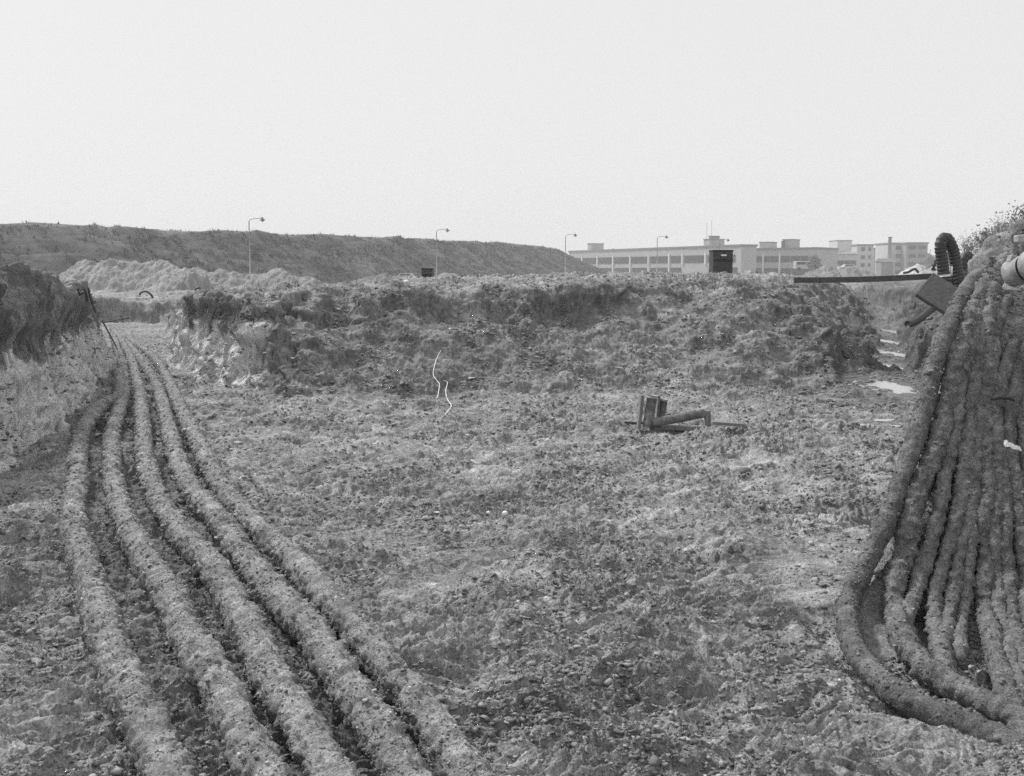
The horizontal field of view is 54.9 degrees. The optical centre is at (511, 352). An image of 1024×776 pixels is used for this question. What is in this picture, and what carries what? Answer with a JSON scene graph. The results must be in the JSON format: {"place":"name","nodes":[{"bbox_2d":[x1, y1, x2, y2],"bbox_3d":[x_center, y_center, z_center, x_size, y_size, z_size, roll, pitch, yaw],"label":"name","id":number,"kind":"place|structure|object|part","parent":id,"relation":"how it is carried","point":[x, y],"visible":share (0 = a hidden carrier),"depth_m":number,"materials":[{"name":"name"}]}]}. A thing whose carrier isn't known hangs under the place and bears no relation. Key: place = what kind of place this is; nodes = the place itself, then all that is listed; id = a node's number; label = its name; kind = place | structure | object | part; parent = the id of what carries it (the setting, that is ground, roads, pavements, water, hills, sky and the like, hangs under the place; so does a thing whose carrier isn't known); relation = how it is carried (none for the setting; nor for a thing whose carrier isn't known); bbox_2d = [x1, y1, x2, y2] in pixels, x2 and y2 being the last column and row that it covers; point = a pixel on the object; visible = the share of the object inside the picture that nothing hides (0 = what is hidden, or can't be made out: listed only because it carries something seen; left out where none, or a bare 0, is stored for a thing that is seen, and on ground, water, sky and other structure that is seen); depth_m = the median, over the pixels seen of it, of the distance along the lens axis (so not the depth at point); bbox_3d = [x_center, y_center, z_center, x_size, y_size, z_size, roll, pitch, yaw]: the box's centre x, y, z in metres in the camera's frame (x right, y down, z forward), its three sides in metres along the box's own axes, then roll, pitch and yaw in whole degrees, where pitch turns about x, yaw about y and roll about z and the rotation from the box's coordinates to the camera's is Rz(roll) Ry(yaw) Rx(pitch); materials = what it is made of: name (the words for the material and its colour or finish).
{"place":"outdoors","nodes":[
{"label":"outdoors","id":0,"kind":"place"},
{"bbox_2d":[0,220,606,283],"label":"hill","id":1,"kind":"structure","parent":0,"point":[39,257],"depth_m":132.20,"materials":[{"name":"grey plant"}]},
{"bbox_2d":[100,325,918,426],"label":"water","id":2,"kind":"structure","parent":0,"point":[897,388],"depth_m":15.25,"materials":[{"name":"grey liquid"}]},
{"bbox_2d":[0,215,1023,775],"bbox_3d":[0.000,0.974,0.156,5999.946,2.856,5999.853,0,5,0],"label":"ground","id":3,"kind":"structure","parent":0,"point":[38,721],"depth_m":7.83,"materials":[{"name":"soil"}]},
{"bbox_2d":[84,288,88,301],"bbox_3d":[-5.702,-0.766,13.182,0.058,0.184,0.030,0,5,0],"label":"dark rod","id":4,"kind":"object","parent":3,"relation":"on","point":[86,294],"visible":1,"depth_m":13.17,"materials":[{"name":"black metal"}]},
{"bbox_2d":[87,288,96,312],"bbox_3d":[-5.624,-0.695,13.188,0.119,0.344,0.028,0,5,0],"label":"dark pole","id":5,"kind":"object","parent":3,"relation":"on","point":[91,300],"visible":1,"depth_m":13.18,"materials":[{"name":"black metal"}]},
{"bbox_2d":[102,320,115,345],"bbox_3d":[-7.852,-0.310,19.277,0.030,0.926,5.816,-2,5,-20],"label":"leaning rod","id":6,"kind":"object","parent":3,"relation":"on","point":[108,332],"visible":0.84,"depth_m":18.30,"materials":[{"name":"black metal"}]},
{"bbox_2d":[104,317,129,322],"bbox_3d":[-12.586,-1.037,31.385,0.044,0.105,1.516,1,5,7],"label":"cross pipe","id":7,"kind":"object","parent":3,"relation":"on","point":[117,320],"visible":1,"depth_m":31.36,"materials":[{"name":"black metal"}]},
{"bbox_2d":[57,367,198,775],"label":"mud covered cable","id":8,"kind":"object","parent":3,"relation":"on","point":[138,708],"visible":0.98,"depth_m":4.40,"materials":[{"name":"soil"}]},
{"bbox_2d":[3,277,254,412],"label":"hanging roots","id":9,"kind":"object","parent":3,"relation":"attached to","point":[87,340],"visible":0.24,"depth_m":11.73,"materials":[{"name":"plant"}]},
{"bbox_2d":[59,258,217,292],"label":"sand heap","id":10,"kind":"object","parent":3,"relation":"on","point":[110,275],"visible":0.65,"depth_m":44.33,"materials":[{"name":"grey sand"}]},
{"bbox_2d":[127,297,157,298],"bbox_3d":[-12.594,-1.880,33.962,1.652,0.103,0.090,-4,6,-37],"label":"white pipe","id":11,"kind":"object","parent":3,"relation":"on","point":[143,297],"visible":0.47,"depth_m":33.85,"materials":[{"name":"plastic"}]},
{"bbox_2d":[139,290,153,298],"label":"hose arch","id":12,"kind":"structure","parent":3,"relation":"on","point":[148,292],"depth_m":33.92,"materials":[{"name":"grey plastic"}]},
{"bbox_2d":[59,278,265,372],"bbox_3d":[-7.453,-0.765,20.085,3.415,1.606,11.915,-2,5,-22],"label":"hanging straw","id":13,"kind":"object","parent":3,"relation":"attached to","point":[203,290],"visible":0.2,"depth_m":17.01,"materials":[{"name":"plant"}]},
{"bbox_2d":[100,331,292,775],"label":"mud covered cable","id":14,"kind":"object","parent":3,"relation":"on","point":[243,734],"visible":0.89,"depth_m":4.55,"materials":[{"name":"soil"}]},
{"bbox_2d":[109,327,360,775],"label":"mud covered cable","id":15,"kind":"object","parent":3,"relation":"on","point":[302,726],"visible":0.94,"depth_m":4.58,"materials":[{"name":"soil"}]},
{"bbox_2d":[189,267,320,287],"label":"sand heap","id":16,"kind":"object","parent":3,"relation":"on","point":[221,277],"visible":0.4,"depth_m":50.94,"materials":[{"name":"grey sand"}]},
{"bbox_2d":[249,217,264,274],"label":"street lamp","id":17,"kind":"object","parent":3,"relation":"on","point":[262,219],"visible":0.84,"depth_m":113.29,"materials":[{"name":"grey metal"}]},
{"bbox_2d":[112,327,432,775],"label":"mud covered cable","id":18,"kind":"object","parent":3,"relation":"on","point":[373,722],"visible":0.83,"depth_m":4.56,"materials":[{"name":"soil"}]},
{"bbox_2d":[112,326,497,775],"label":"mud covered cable","id":19,"kind":"object","parent":3,"relation":"on","point":[446,747],"visible":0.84,"depth_m":4.50,"materials":[{"name":"soil"}]},
{"bbox_2d":[350,273,405,282],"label":"sand heap","id":20,"kind":"object","parent":3,"relation":"on","point":[385,277],"visible":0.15,"depth_m":79.16,"materials":[{"name":"grey sand"}]},
{"bbox_2d":[398,273,414,276],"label":"parked car","id":21,"kind":"object","parent":3,"relation":"on","point":[407,274],"visible":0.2,"depth_m":138.83,"materials":[{"name":"paint"}]},
{"bbox_2d":[421,268,433,277],"bbox_3d":[-2.929,-2.586,34.194,0.392,0.687,0.680,0,5,0],"label":"equipment cabinet","id":22,"kind":"object","parent":3,"relation":"on","point":[427,272],"visible":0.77,"depth_m":33.85,"materials":[{"name":"metal"}]},
{"bbox_2d":[433,350,440,397],"bbox_3d":[-1.108,0.302,14.413,0.114,0.507,2.112,0,5,-3],"label":"white twine","id":23,"kind":"object","parent":3,"relation":"on","point":[433,374],"visible":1,"depth_m":14.52,"materials":[{"name":"fabric"}]},
{"bbox_2d":[436,228,449,274],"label":"street lamp","id":24,"kind":"object","parent":3,"relation":"on","point":[447,230],"visible":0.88,"depth_m":140.15,"materials":[{"name":"grey metal"}]},
{"bbox_2d":[63,270,898,322],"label":"weeds","id":25,"kind":"object","parent":3,"relation":"on","point":[433,292],"visible":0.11,"depth_m":20.03,"materials":[{"name":"grey plant"}]},
{"bbox_2d":[7,271,1005,775],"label":"mud clods","id":26,"kind":"object","parent":3,"relation":"on","point":[741,471],"visible":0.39,"depth_m":7.09,"materials":[{"name":"soil"}]},
{"bbox_2d":[1016,421,1023,484],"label":"mud covered cable","id":27,"kind":"object","parent":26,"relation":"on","point":[1020,433],"visible":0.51,"depth_m":5.58,"materials":[{"name":"soil"}]},
{"bbox_2d":[565,234,576,272],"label":"street lamp","id":28,"kind":"object","parent":3,"relation":"on","point":[575,235],"visible":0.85,"depth_m":162.08,"materials":[{"name":"grey metal"}]},
{"bbox_2d":[568,232,757,273],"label":"office block","id":29,"kind":"structure","parent":3,"relation":"on","point":[686,259],"depth_m":292.73,"materials":[{"name":"concrete"}]},
{"bbox_2d":[583,258,595,263],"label":"window","id":30,"kind":"structure","parent":29,"relation":"in","point":[587,260],"depth_m":335.59,"materials":[{"name":"grey glass"}]},
{"bbox_2d":[598,257,611,263],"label":"window","id":31,"kind":"structure","parent":29,"relation":"in","point":[604,260],"depth_m":326.22,"materials":[{"name":"grey glass"}]},
{"bbox_2d":[600,268,613,271],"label":"window","id":32,"kind":"structure","parent":29,"relation":"in","point":[607,269],"depth_m":324.63,"materials":[{"name":"grey glass"}]},
{"bbox_2d":[614,257,628,263],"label":"window","id":33,"kind":"structure","parent":29,"relation":"in","point":[617,260],"depth_m":316.80,"materials":[{"name":"grey glass"}]},
{"bbox_2d":[615,268,628,272],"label":"window","id":34,"kind":"structure","parent":29,"relation":"in","point":[621,270],"depth_m":316.49,"materials":[{"name":"grey glass"}]},
{"bbox_2d":[631,256,647,263],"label":"window","id":35,"kind":"structure","parent":29,"relation":"in","point":[633,259],"depth_m":306.83,"materials":[{"name":"grey glass"}]},
{"bbox_2d":[632,268,646,272],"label":"window","id":36,"kind":"structure","parent":29,"relation":"in","point":[634,270],"depth_m":307.69,"materials":[{"name":"grey glass"}]},
{"bbox_2d":[650,256,667,262],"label":"window","id":37,"kind":"structure","parent":29,"relation":"in","point":[653,259],"depth_m":296.73,"materials":[{"name":"grey glass"}]},
{"bbox_2d":[650,268,667,271],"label":"window","id":38,"kind":"structure","parent":29,"relation":"in","point":[653,269],"depth_m":296.15,"materials":[{"name":"grey glass"}]},
{"bbox_2d":[670,268,680,272],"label":"window","id":39,"kind":"structure","parent":29,"relation":"in","point":[677,270],"depth_m":288.62,"materials":[{"name":"grey glass"}]},
{"bbox_2d":[671,256,680,262],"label":"window","id":40,"kind":"structure","parent":29,"relation":"in","point":[674,259],"depth_m":288.45,"materials":[{"name":"grey glass"}]},
{"bbox_2d":[684,255,703,262],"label":"window","id":41,"kind":"structure","parent":29,"relation":"in","point":[691,258],"depth_m":279.98,"materials":[{"name":"grey glass"}]},
{"bbox_2d":[636,394,710,430],"bbox_3d":[1.765,0.646,10.692,0.820,0.406,0.317,0,5,0],"label":"cable roller","id":42,"kind":"object","parent":3,"relation":"on","point":[660,420],"visible":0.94,"depth_m":10.61,"materials":[{"name":"grey metal"}]},
{"bbox_2d":[709,250,733,273],"bbox_3d":[6.400,-2.663,30.160,0.621,0.950,0.705,0,5,0],"label":"equipment cabinet","id":43,"kind":"object","parent":3,"relation":"on","point":[720,261],"visible":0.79,"depth_m":29.84,"materials":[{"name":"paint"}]},
{"bbox_3d":[6.400,-2.471,29.868,0.561,0.561,0.040,0,5,0],"label":"door","id":44,"kind":"part","parent":43,"relation":"part of","materials":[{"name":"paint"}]},
{"bbox_2d":[711,421,744,426],"bbox_3d":[2.227,0.733,10.153,0.341,0.053,0.090,0,5,0],"label":"wooden board","id":45,"kind":"object","parent":3,"relation":"on","point":[727,423],"visible":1,"depth_m":10.11,"materials":[{"name":"grey wood"}]},
{"bbox_2d":[756,239,838,275],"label":"office block","id":46,"kind":"structure","parent":3,"relation":"on","point":[771,257],"depth_m":275.93,"materials":[{"name":"concrete"}]},
{"bbox_2d":[760,256,769,261],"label":"window","id":47,"kind":"structure","parent":46,"relation":"in","point":[766,258],"depth_m":278.48,"materials":[{"name":"grey glass"}]},
{"bbox_2d":[761,268,769,273],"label":"window","id":48,"kind":"structure","parent":46,"relation":"in","point":[767,270],"depth_m":278.55,"materials":[{"name":"grey glass"}]},
{"bbox_2d":[770,256,778,261],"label":"window","id":49,"kind":"structure","parent":46,"relation":"in","point":[772,258],"depth_m":276.75,"materials":[{"name":"grey glass"}]},
{"bbox_2d":[771,268,780,272],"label":"window","id":50,"kind":"structure","parent":46,"relation":"in","point":[772,269],"depth_m":276.79,"materials":[{"name":"grey glass"}]},
{"bbox_2d":[780,256,789,261],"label":"window","id":51,"kind":"structure","parent":46,"relation":"in","point":[783,258],"depth_m":274.63,"materials":[{"name":"grey glass"}]},
{"bbox_2d":[781,268,790,274],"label":"window","id":52,"kind":"structure","parent":46,"relation":"in","point":[787,271],"depth_m":274.63,"materials":[{"name":"grey glass"}]},
{"bbox_2d":[790,256,799,261],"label":"window","id":53,"kind":"structure","parent":46,"relation":"in","point":[792,258],"depth_m":272.83,"materials":[{"name":"grey glass"}]},
{"bbox_2d":[791,268,800,274],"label":"window","id":54,"kind":"structure","parent":46,"relation":"in","point":[796,271],"depth_m":272.83,"materials":[{"name":"grey glass"}]},
{"bbox_2d":[801,256,809,260],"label":"window","id":55,"kind":"structure","parent":46,"relation":"in","point":[803,258],"depth_m":270.90,"materials":[{"name":"grey glass"}]},
{"bbox_2d":[802,269,809,274],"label":"window","id":56,"kind":"structure","parent":46,"relation":"in","point":[804,271],"depth_m":271.14,"materials":[{"name":"grey glass"}]},
{"bbox_2d":[793,261,810,270],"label":"delivery van","id":57,"kind":"object","parent":3,"relation":"on","point":[798,265],"visible":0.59,"depth_m":188.42,"materials":[{"name":"paint"}]},
{"bbox_2d":[805,253,822,270],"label":"round bush","id":58,"kind":"object","parent":3,"relation":"on","point":[815,261],"visible":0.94,"depth_m":168.77,"materials":[{"name":"grey plant"}]},
{"bbox_2d":[803,265,875,276],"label":"sand heap","id":59,"kind":"object","parent":3,"relation":"on","point":[827,271],"visible":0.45,"depth_m":69.15,"materials":[{"name":"grey sand"}]},
{"bbox_2d":[829,240,858,266],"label":"office block","id":60,"kind":"structure","parent":3,"relation":"on","point":[846,255],"depth_m":298.81,"materials":[{"name":"concrete"}]},
{"bbox_2d":[838,260,843,264],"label":"window","id":61,"kind":"structure","parent":60,"relation":"in","point":[840,262],"depth_m":298.62,"materials":[{"name":"grey glass"}]},
{"bbox_2d":[837,264,859,269],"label":"parked car","id":62,"kind":"object","parent":3,"relation":"on","point":[844,266],"visible":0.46,"depth_m":198.48,"materials":[{"name":"paint"}]},
{"bbox_2d":[794,273,932,282],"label":"plank bridge","id":63,"kind":"structure","parent":3,"relation":"on","point":[862,278],"depth_m":17.47,"materials":[{"name":"wood"}]},
{"bbox_2d":[852,244,874,272],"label":"apartment block","id":64,"kind":"structure","parent":3,"relation":"on","point":[865,257],"depth_m":328.50,"materials":[{"name":"concrete"}]},
{"bbox_2d":[873,248,874,273],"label":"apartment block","id":65,"kind":"structure","parent":3,"relation":"on","point":[874,260],"depth_m":348.85,"materials":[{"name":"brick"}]},
{"bbox_2d":[875,258,893,275],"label":"shed","id":66,"kind":"structure","parent":3,"relation":"on","point":[883,266],"depth_m":249.20,"materials":[{"name":"brick"}]},
{"bbox_2d":[875,243,900,274],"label":"apartment block","id":67,"kind":"structure","parent":3,"relation":"on","point":[881,250],"depth_m":333.79,"materials":[{"name":"concrete"}]},
{"bbox_2d":[888,237,891,257],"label":"factory chimney","id":68,"kind":"object","parent":3,"relation":"on","point":[889,246],"visible":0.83,"depth_m":317.87,"materials":[{"name":"concrete"}]},
{"bbox_2d":[903,268,918,273],"bbox_3d":[16.171,-3.300,39.864,0.648,0.251,0.100,0,5,0],"label":"hose loop","id":69,"kind":"object","parent":3,"relation":"on","point":[912,269],"visible":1,"depth_m":39.82,"materials":[{"name":"black rubber"}]},
{"bbox_2d":[898,264,927,274],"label":"sand heap","id":70,"kind":"object","parent":3,"relation":"on","point":[921,268],"visible":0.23,"depth_m":59.14,"materials":[{"name":"grey sand"}]},
{"bbox_2d":[900,242,928,271],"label":"apartment block","id":71,"kind":"structure","parent":3,"relation":"on","point":[913,253],"depth_m":328.42,"materials":[{"name":"concrete"}]},
{"bbox_2d":[904,306,933,327],"bbox_3d":[6.305,-0.553,15.204,0.683,0.313,0.131,-4,6,-37],"label":"drain hose","id":72,"kind":"object","parent":3,"relation":"on","point":[924,315],"visible":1,"depth_m":15.13,"materials":[{"name":"grey plastic"}]},
{"bbox_2d":[834,256,1023,745],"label":"mud covered cable","id":73,"kind":"object","parent":3,"relation":"on","point":[897,694],"visible":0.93,"depth_m":5.18,"materials":[{"name":"soil"}]},
{"bbox_2d":[922,250,936,268],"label":"distant tree","id":74,"kind":"object","parent":3,"relation":"on","point":[929,258],"visible":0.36,"depth_m":297.87,"materials":[{"name":"grey plant"}]},
{"bbox_2d":[931,259,935,270],"bbox_3d":[9.501,-1.969,22.046,0.110,0.285,0.481,4,6,40],"label":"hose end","id":75,"kind":"object","parent":3,"relation":"on","point":[933,265],"visible":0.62,"depth_m":21.88,"materials":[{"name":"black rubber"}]},
{"bbox_2d":[921,265,949,274],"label":"sand heap","id":76,"kind":"object","parent":3,"relation":"on","point":[929,271],"visible":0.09,"depth_m":47.84,"materials":[{"name":"grey sand"}]},
{"bbox_2d":[915,273,957,314],"bbox_3d":[7.133,-0.893,16.182,0.853,0.835,0.612,3,6,35],"label":"leaning board","id":77,"kind":"object","parent":3,"relation":"on","point":[936,291],"visible":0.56,"depth_m":16.20,"materials":[{"name":"wood"}]},
{"bbox_2d":[900,295,987,639],"bbox_3d":[2.456,0.582,5.548,0.194,1.866,1.824,3,6,35],"label":"mud covered cable","id":78,"kind":"object","parent":3,"relation":"on","point":[921,573],"visible":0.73,"depth_m":5.39,"materials":[{"name":"soil"}]},
{"bbox_2d":[934,232,964,287],"bbox_3d":[7.612,-1.386,16.925,0.734,1.350,0.359,1,5,10],"label":"ribbed hose","id":79,"kind":"object","parent":3,"relation":"on","point":[946,244],"visible":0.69,"depth_m":16.84,"materials":[{"name":"black plastic"}]},
{"bbox_2d":[881,266,1023,722],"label":"mud covered cable","id":80,"kind":"object","parent":3,"relation":"on","point":[938,677],"visible":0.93,"depth_m":5.25,"materials":[{"name":"soil"}]},
{"bbox_2d":[950,275,954,285],"bbox_3d":[8.030,-1.442,17.717,0.329,0.678,0.166,5,7,44],"label":"ribbed hose","id":81,"kind":"object","parent":3,"relation":"on","point":[951,280],"visible":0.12,"depth_m":17.76,"materials":[{"name":"black plastic"}]},
{"bbox_2d":[923,300,1002,698],"bbox_3d":[2.367,0.655,5.191,0.279,1.803,2.236,3,5,28],"label":"mud covered cable","id":82,"kind":"object","parent":3,"relation":"on","point":[934,606],"visible":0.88,"depth_m":5.32,"materials":[{"name":"soil"}]},
{"bbox_2d":[960,251,973,275],"bbox_3d":[8.161,-1.409,17.610,0.553,0.817,0.240,-2,5,-18],"label":"ribbed hose","id":83,"kind":"object","parent":3,"relation":"on","point":[966,256],"visible":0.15,"depth_m":17.46,"materials":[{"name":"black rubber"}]},
{"bbox_2d":[930,310,1008,669],"bbox_3d":[2.447,0.676,5.263,0.181,1.740,1.990,3,6,30],"label":"mud covered cable","id":84,"kind":"object","parent":3,"relation":"on","point":[953,590],"visible":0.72,"depth_m":5.28,"materials":[{"name":"soil"}]},
{"bbox_2d":[958,229,981,274],"bbox_3d":[9.224,-2.031,19.970,0.704,0.960,0.764,2,5,22],"label":"twiggy bush","id":85,"kind":"object","parent":3,"relation":"on","point":[967,246],"visible":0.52,"depth_m":19.84,"materials":[{"name":"grey plant"}]},
{"bbox_2d":[951,295,1002,670],"bbox_3d":[2.502,0.627,5.312,0.180,1.837,2.032,2,5,27],"label":"mud covered cable","id":86,"kind":"object","parent":3,"relation":"on","point":[960,646],"visible":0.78,"depth_m":5.16,"materials":[{"name":"soil"}]},
{"bbox_2d":[968,224,997,254],"bbox_3d":[12.169,-2.650,24.961,1.269,1.198,0.920,-1,5,-8],"label":"leafy bush","id":87,"kind":"object","parent":3,"relation":"on","point":[984,235],"visible":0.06,"depth_m":24.78,"materials":[{"name":"grey plant"}]},
{"bbox_2d":[959,200,1021,253],"bbox_3d":[12.966,-2.780,25.895,2.976,2.486,2.507,0,5,0],"label":"broadleaf tree","id":88,"kind":"object","parent":3,"relation":"on","point":[1000,227],"visible":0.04,"depth_m":25.81,"materials":[{"name":"grey plant"}]},
{"bbox_2d":[973,243,1023,734],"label":"mud covered cable","id":89,"kind":"object","parent":3,"relation":"on","point":[999,668],"visible":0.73,"depth_m":5.27,"materials":[{"name":"soil"}]},
{"bbox_2d":[988,294,1023,700],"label":"mud covered cable","id":90,"kind":"object","parent":3,"relation":"on","point":[998,597],"visible":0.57,"depth_m":5.24,"materials":[{"name":"soil"}]},
{"bbox_2d":[1004,440,1020,450],"bbox_3d":[2.787,0.517,5.482,0.095,0.046,0.015,14,-24,-1],"label":"paper scrap","id":91,"kind":"object","parent":90,"relation":"on","point":[1008,444],"visible":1,"depth_m":5.48,"materials":[{"name":"white paper"}]},
{"bbox_2d":[990,333,1023,669],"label":"mud covered cable","id":92,"kind":"object","parent":3,"relation":"on","point":[1008,360],"visible":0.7,"depth_m":5.38,"materials":[{"name":"soil"}]},
{"bbox_2d":[991,396,1015,401],"bbox_3d":[2.805,0.263,5.623,0.137,0.034,0.029,0,5,0],"label":"black strap","id":93,"kind":"object","parent":92,"relation":"on","point":[995,398],"visible":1,"depth_m":5.62,"materials":[{"name":"rubber"}]},
{"bbox_2d":[1001,252,1023,286],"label":"concrete pipe","id":94,"kind":"object","parent":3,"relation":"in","point":[1012,272],"visible":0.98,"depth_m":5.63,"materials":[{"name":"grey concrete"}]},
{"bbox_2d":[1006,255,1017,261],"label":"pale block","id":95,"kind":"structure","parent":94,"relation":"on","point":[1010,258],"depth_m":5.66,"materials":[{"name":"concrete"}]},
{"bbox_2d":[1003,366,1023,629],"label":"mud covered cable","id":96,"kind":"object","parent":3,"relation":"on","point":[1011,412],"visible":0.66,"depth_m":5.48,"materials":[{"name":"soil"}]},
{"bbox_2d":[1005,203,1023,230],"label":"broadleaf tree","id":97,"kind":"object","parent":3,"relation":"on","point":[1021,211],"visible":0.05,"depth_m":22.02,"materials":[{"name":"grey plant"}]},
{"bbox_2d":[1014,234,1023,242],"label":"pale stone","id":98,"kind":"object","parent":3,"relation":"on","point":[1018,238],"visible":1,"depth_m":6.53,"materials":[{"name":"stone"}]},
{"bbox_2d":[0,0,1023,254],"label":"sky","id":99,"kind":"structure","parent":0,"point":[617,124],"materials":[{"name":"white"}]}
]}

